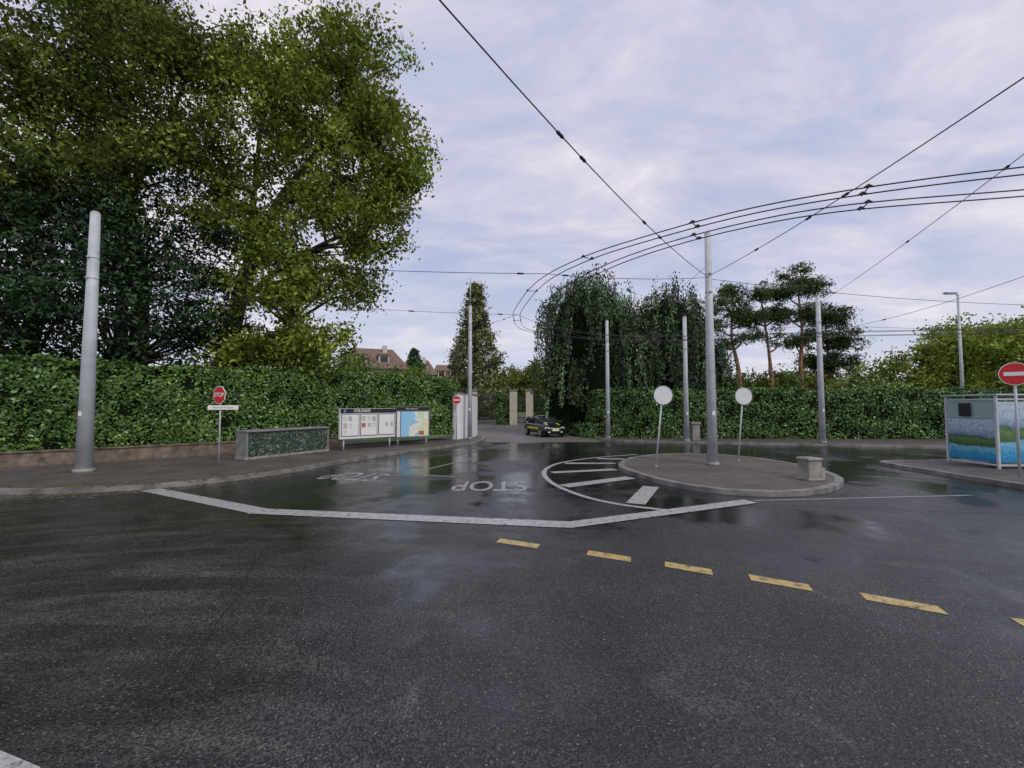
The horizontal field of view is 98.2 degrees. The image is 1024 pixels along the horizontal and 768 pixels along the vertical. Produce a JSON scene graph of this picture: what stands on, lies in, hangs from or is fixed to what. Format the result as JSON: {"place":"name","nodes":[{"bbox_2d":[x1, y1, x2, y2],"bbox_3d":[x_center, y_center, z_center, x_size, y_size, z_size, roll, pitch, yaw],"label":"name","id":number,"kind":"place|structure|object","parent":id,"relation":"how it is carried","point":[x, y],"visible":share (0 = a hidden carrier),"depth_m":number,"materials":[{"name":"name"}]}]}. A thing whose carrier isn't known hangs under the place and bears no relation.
{"place":"outdoors","nodes":[
{"label":"outdoors","id":0,"kind":"place"},
{"bbox_2d":[0,437,485,494],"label":"pavement","id":1,"kind":"structure","parent":0,"point":[120,474],"depth_m":14.40,"materials":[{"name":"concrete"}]},
{"bbox_2d":[71,211,100,472],"bbox_3d":[-13.400,-1.396,14.083,0.567,8.300,0.571,0,-3,0],"label":"utility pole","id":2,"kind":"object","parent":1,"relation":"on","point":[84,455],"visible":1,"depth_m":13.96,"materials":[{"name":"metal"}]},
{"bbox_2d":[0,0,1023,340],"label":"overhead wires","id":3,"kind":"object","parent":2,"relation":"attached to","point":[846,194],"visible":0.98,"depth_m":9.59,"materials":[{"name":"black metal"}]},
{"bbox_2d":[0,438,342,467],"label":"stone wall","id":4,"kind":"structure","parent":1,"relation":"on","point":[13,460],"depth_m":16.72,"materials":[{"name":"grey stone"}]},
{"bbox_2d":[0,436,337,453],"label":"coping","id":5,"kind":"object","parent":4,"relation":"on","point":[123,447],"visible":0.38,"depth_m":16.83,"materials":[{"name":"concrete"}]},
{"bbox_2d":[0,350,456,451],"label":"hedge","id":6,"kind":"object","parent":5,"relation":"on","point":[136,404],"visible":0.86,"depth_m":18.18,"materials":[{"name":"green plant"}]},
{"bbox_2d":[208,386,238,463],"bbox_3d":[-10.387,1.456,15.913,0.920,2.778,0.313,0,-3,-5],"label":"stop sign","id":7,"kind":"object","parent":1,"relation":"on","point":[219,394],"visible":1,"depth_m":15.93,"materials":[{"name":"metal"}]},
{"bbox_2d":[0,444,459,503],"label":"fallen leaves","id":8,"kind":"object","parent":1,"relation":"on","point":[202,478],"visible":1,"depth_m":11.87,"materials":[{"name":"brown plant"}]},
{"bbox_2d":[234,426,329,460],"bbox_3d":[-9.467,2.415,18.593,0.740,1.120,3.850,-1,-3,27],"label":"planter box","id":9,"kind":"object","parent":1,"relation":"on","point":[252,444],"visible":1,"depth_m":18.03,"materials":[{"name":"tile"}]},
{"bbox_2d":[338,408,395,449],"bbox_3d":[-6.942,2.145,21.414,2.850,1.930,0.201,3,-4,-44],"label":"information board","id":10,"kind":"object","parent":1,"relation":"on","point":[355,423],"visible":1,"depth_m":21.26,"materials":[{"name":"paper"}]},
{"bbox_2d":[395,407,429,445],"bbox_3d":[-5.244,2.203,23.463,1.900,2.010,0.200,2,-3,-36],"label":"information board","id":11,"kind":"object","parent":1,"relation":"on","point":[410,422],"visible":1,"depth_m":23.36,"materials":[{"name":"paper"}]},
{"bbox_2d":[453,395,460,439],"bbox_3d":[-3.348,2.019,26.812,0.498,2.700,0.104,0,-3,-5],"label":"no entry sign","id":12,"kind":"object","parent":1,"relation":"on","point":[456,399],"visible":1,"depth_m":26.81,"materials":[{"name":"metal"}]},
{"bbox_2d":[467,278,472,438],"bbox_3d":[-2.620,-1.642,27.711,0.387,10.100,0.390,0,-3,0],"label":"utility pole","id":13,"kind":"object","parent":1,"relation":"on","point":[469,426],"visible":1,"depth_m":27.56,"materials":[{"name":"metal"}]},
{"bbox_2d":[344,412,600,440],"bbox_3d":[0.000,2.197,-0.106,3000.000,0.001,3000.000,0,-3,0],"label":"ground","id":14,"kind":"structure","parent":0,"point":[432,436],"depth_m":29.45,"materials":[{"name":"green plant"}]},
{"bbox_2d":[0,225,78,354],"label":"background trees","id":15,"kind":"object","parent":14,"relation":"on","point":[7,263],"visible":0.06,"depth_m":23.60,"materials":[{"name":"green plant"}]},
{"bbox_2d":[273,344,467,392],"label":"shrubs","id":16,"kind":"object","parent":14,"relation":"on","point":[349,369],"visible":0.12,"depth_m":41.90,"materials":[{"name":"green plant"}]},
{"bbox_2d":[345,369,404,373],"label":"walls","id":17,"kind":"structure","parent":14,"relation":"on","point":[378,370],"depth_m":60.85,"materials":[{"name":"beige paint"}]},
{"bbox_2d":[337,348,407,370],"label":"roof","id":18,"kind":"structure","parent":17,"relation":"on","point":[395,359],"depth_m":62.74,"materials":[{"name":"tile"}]},
{"bbox_2d":[355,354,366,361],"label":"dormer","id":19,"kind":"object","parent":18,"relation":"attached to","point":[363,355],"depth_m":60.68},
{"bbox_2d":[378,355,388,362],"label":"dormer","id":20,"kind":"object","parent":18,"relation":"on","point":[383,358],"depth_m":61.80,"materials":[{"name":"beige paint"}]},
{"bbox_2d":[382,345,386,352],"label":"chimney","id":21,"kind":"object","parent":18,"relation":"on","point":[384,348],"visible":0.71,"depth_m":64.21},
{"bbox_2d":[405,347,428,377],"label":"cypress tree","id":22,"kind":"object","parent":14,"relation":"on","point":[414,356],"visible":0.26,"depth_m":67.89,"materials":[{"name":"green plant"}]},
{"bbox_2d":[452,394,477,438],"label":"wall","id":23,"kind":"structure","parent":14,"relation":"on","point":[462,410],"depth_m":27.87,"materials":[{"name":"white paint"}]},
{"bbox_2d":[443,281,510,418],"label":"sequoia tree","id":24,"kind":"object","parent":14,"relation":"on","point":[480,334],"visible":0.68,"depth_m":69.09,"materials":[{"name":"green plant"}]},
{"bbox_2d":[446,356,545,407],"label":"background trees","id":25,"kind":"object","parent":14,"relation":"on","point":[521,382],"visible":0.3,"depth_m":75.21,"materials":[{"name":"green plant"}]},
{"bbox_2d":[495,391,509,424],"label":"hedge","id":26,"kind":"object","parent":14,"relation":"on","point":[502,406],"visible":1,"depth_m":49.71,"materials":[{"name":"green plant"}]},
{"bbox_2d":[556,420,622,437],"bbox_3d":[4.536,3.293,33.680,2.109,1.155,11.204,1,-3,-23],"label":"hedge","id":27,"kind":"object","parent":14,"relation":"on","point":[582,429],"visible":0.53,"depth_m":30.25,"materials":[{"name":"green plant"}]},
{"bbox_2d":[529,262,740,420],"bbox_3d":[9.540,-2.711,34.575,16.714,13.154,8.963,0,-3,0],"label":"weeping beech tree","id":28,"kind":"object","parent":14,"relation":"on","point":[575,368],"visible":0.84,"depth_m":32.10,"materials":[{"name":"green plant"}]},
{"bbox_2d":[481,367,965,410],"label":"distant trees","id":29,"kind":"object","parent":14,"relation":"on","point":[521,404],"visible":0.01,"depth_m":156.30,"materials":[{"name":"green plant"}]},
{"bbox_2d":[700,281,770,388],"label":"pine tree","id":30,"kind":"object","parent":14,"relation":"on","point":[728,294],"visible":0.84,"depth_m":49.84,"materials":[{"name":"green plant"}]},
{"bbox_2d":[737,278,800,389],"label":"pine tree","id":31,"kind":"object","parent":14,"relation":"on","point":[761,294],"visible":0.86,"depth_m":49.92,"materials":[{"name":"green plant"}]},
{"bbox_2d":[533,386,1023,438],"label":"hedge","id":32,"kind":"object","parent":14,"relation":"on","point":[871,413],"visible":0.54,"depth_m":27.77,"materials":[{"name":"green plant"}]},
{"bbox_2d":[722,362,864,390],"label":"background trees","id":33,"kind":"object","parent":14,"relation":"on","point":[759,381],"visible":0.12,"depth_m":55.56,"materials":[{"name":"green plant"}]},
{"bbox_2d":[767,261,836,388],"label":"pine tree","id":34,"kind":"object","parent":14,"relation":"on","point":[806,313],"visible":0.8,"depth_m":50.02,"materials":[{"name":"green plant"}]},
{"bbox_2d":[718,367,927,392],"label":"shrubs","id":35,"kind":"object","parent":14,"relation":"on","point":[851,384],"visible":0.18,"depth_m":33.17,"materials":[{"name":"green plant"}]},
{"bbox_2d":[788,302,881,385],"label":"pine tree","id":36,"kind":"object","parent":14,"relation":"on","point":[839,316],"visible":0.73,"depth_m":51.57,"materials":[{"name":"green plant"}]},
{"bbox_2d":[828,305,1023,389],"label":"background trees","id":37,"kind":"object","parent":14,"relation":"on","point":[986,357],"visible":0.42,"depth_m":42.45,"materials":[{"name":"green plant"}]},
{"bbox_2d":[942,292,963,387],"bbox_3d":[32.064,-1.479,32.108,1.129,10.435,0.340,0,-3,0],"label":"street lamp","id":38,"kind":"object","parent":14,"relation":"on","point":[959,344],"visible":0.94,"depth_m":32.14,"materials":[{"name":"metal"}]},
{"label":"walls","id":39,"kind":"object","parent":14,"relation":"on","visible":0},
{"bbox_2d":[434,365,450,378],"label":"roof","id":40,"kind":"structure","parent":39,"relation":"on","point":[440,367],"depth_m":86.96,"materials":[{"name":"tile"}]},
{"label":"walls","id":41,"kind":"object","parent":14,"relation":"on","visible":0},
{"bbox_2d":[405,360,437,375],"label":"roof","id":42,"kind":"structure","parent":41,"relation":"on","point":[430,368],"depth_m":84.46,"materials":[{"name":"tile"}]},
{"bbox_2d":[0,441,1023,767],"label":"road","id":43,"kind":"structure","parent":0,"point":[352,643],"depth_m":4.49,"materials":[{"name":"grey asphalt"}]},
{"bbox_2d":[0,0,261,365],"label":"plane tree","id":44,"kind":"object","parent":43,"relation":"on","point":[161,37],"visible":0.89,"depth_m":21.30,"materials":[{"name":"green plant"}]},
{"bbox_2d":[0,140,268,367],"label":"yew tree","id":45,"kind":"object","parent":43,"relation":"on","point":[41,305],"visible":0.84,"depth_m":20.44,"materials":[{"name":"green plant"}]},
{"bbox_2d":[155,0,447,388],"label":"plane tree","id":46,"kind":"object","parent":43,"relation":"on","point":[369,115],"visible":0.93,"depth_m":22.81,"materials":[{"name":"green plant"}]},
{"bbox_2d":[0,454,1023,767],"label":"road markings","id":47,"kind":"object","parent":43,"relation":"on","point":[642,494],"visible":1,"depth_m":8.88,"materials":[{"name":"white paint"}]},
{"bbox_2d":[618,453,843,496],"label":"traffic island","id":48,"kind":"structure","parent":43,"relation":"on","point":[748,476],"depth_m":13.17,"materials":[{"name":"concrete"}]},
{"bbox_2d":[653,386,672,466],"bbox_3d":[5.112,1.434,15.048,0.663,2.745,0.141,0,-3,0],"label":"round traffic sign","id":49,"kind":"object","parent":48,"relation":"on","point":[663,395],"visible":1,"depth_m":15.03,"materials":[{"name":"metal"}]},
{"bbox_2d":[704,232,719,465],"bbox_3d":[7.000,-1.294,15.680,0.451,8.250,0.455,0,-3,0],"label":"utility pole","id":50,"kind":"object","parent":48,"relation":"on","point":[712,452],"visible":0.99,"depth_m":15.55,"materials":[{"name":"metal"}]},
{"bbox_2d":[735,388,751,461],"bbox_3d":[8.633,1.506,16.546,0.644,2.745,0.141,0,-3,0],"label":"round traffic sign","id":51,"kind":"object","parent":48,"relation":"on","point":[743,396],"visible":1,"depth_m":16.53,"materials":[{"name":"metal"}]},
{"bbox_2d":[795,456,825,480],"bbox_3d":[8.399,2.370,12.458,0.600,0.620,0.500,0,-3,-9],"label":"concrete bollard","id":52,"kind":"object","parent":48,"relation":"on","point":[810,468],"visible":1,"depth_m":12.26,"materials":[{"name":"grey concrete"}]},
{"bbox_2d":[849,481,879,485],"bbox_3d":[9.900,2.791,12.480,0.720,0.004,0.720,0,-3,0],"label":"manhole cover","id":53,"kind":"object","parent":43,"relation":"on","point":[864,483],"visible":1,"depth_m":12.43,"materials":[{"name":"metal"}]},
{"bbox_2d":[0,0,1023,385],"label":"sky","id":54,"kind":"structure","parent":0,"point":[688,110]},
{"bbox_2d":[475,416,599,441],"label":"driveway","id":55,"kind":"structure","parent":0,"point":[490,432],"depth_m":32.26,"materials":[{"name":"grey asphalt"}]},
{"bbox_2d":[472,389,532,424],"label":"entrance gate","id":56,"kind":"structure","parent":55,"relation":"on","point":[515,411],"depth_m":49.56,"materials":[{"name":"beige stone"}]},
{"bbox_2d":[525,415,564,436],"bbox_3d":[2.309,3.008,32.068,2.120,1.500,3.947,1,-3,-20],"label":"parked car","id":57,"kind":"object","parent":55,"relation":"on","point":[541,425],"visible":0.99,"depth_m":31.14,"materials":[{"name":"paint"}]},
{"bbox_2d":[179,505,1023,684],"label":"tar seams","id":58,"kind":"object","parent":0,"point":[280,523],"visible":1,"depth_m":5.15,"materials":[{"name":"black asphalt"}]},
{"bbox_2d":[594,436,945,447],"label":"pavement","id":59,"kind":"structure","parent":0,"point":[921,443],"depth_m":25.54,"materials":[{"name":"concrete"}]},
{"bbox_2d":[605,320,610,437],"bbox_3d":[6.100,-0.335,28.349,0.361,7.550,0.364,0,-3,0],"label":"utility pole","id":60,"kind":"object","parent":59,"relation":"on","point":[607,385],"visible":0.97,"depth_m":28.23,"materials":[{"name":"metal"}]},
{"bbox_2d":[682,316,689,440],"bbox_3d":[10.150,-0.326,25.945,0.387,7.300,0.390,0,-3,0],"label":"utility pole","id":61,"kind":"object","parent":59,"relation":"on","point":[685,398],"visible":0.96,"depth_m":25.83,"materials":[{"name":"metal"}]},
{"bbox_2d":[689,422,700,440],"bbox_3d":[10.750,2.790,26.096,0.550,1.090,0.550,0,-3,0],"label":"concrete bollard","id":62,"kind":"object","parent":59,"relation":"on","point":[694,431],"visible":0.87,"depth_m":25.88,"materials":[{"name":"grey concrete"}]},
{"bbox_2d":[815,295,826,442],"bbox_3d":[17.200,-0.858,24.770,0.438,8.250,0.442,0,-3,0],"label":"utility pole","id":63,"kind":"object","parent":59,"relation":"on","point":[821,414],"visible":0.98,"depth_m":24.66,"materials":[{"name":"metal"}]},
{"bbox_2d":[879,459,1023,488],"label":"bus stop pavement","id":64,"kind":"structure","parent":0,"point":[1007,476],"depth_m":14.40,"materials":[{"name":"concrete"}]},
{"bbox_2d":[940,394,1023,468],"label":"bus shelter","id":65,"kind":"object","parent":64,"relation":"on","point":[992,442],"visible":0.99,"depth_m":14.87,"materials":[{"name":"glass"}]},
{"bbox_2d":[998,362,1023,476],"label":"no entry sign","id":66,"kind":"object","parent":64,"relation":"on","point":[1011,373],"visible":1,"depth_m":12.96,"materials":[{"name":"metal"}]}
]}

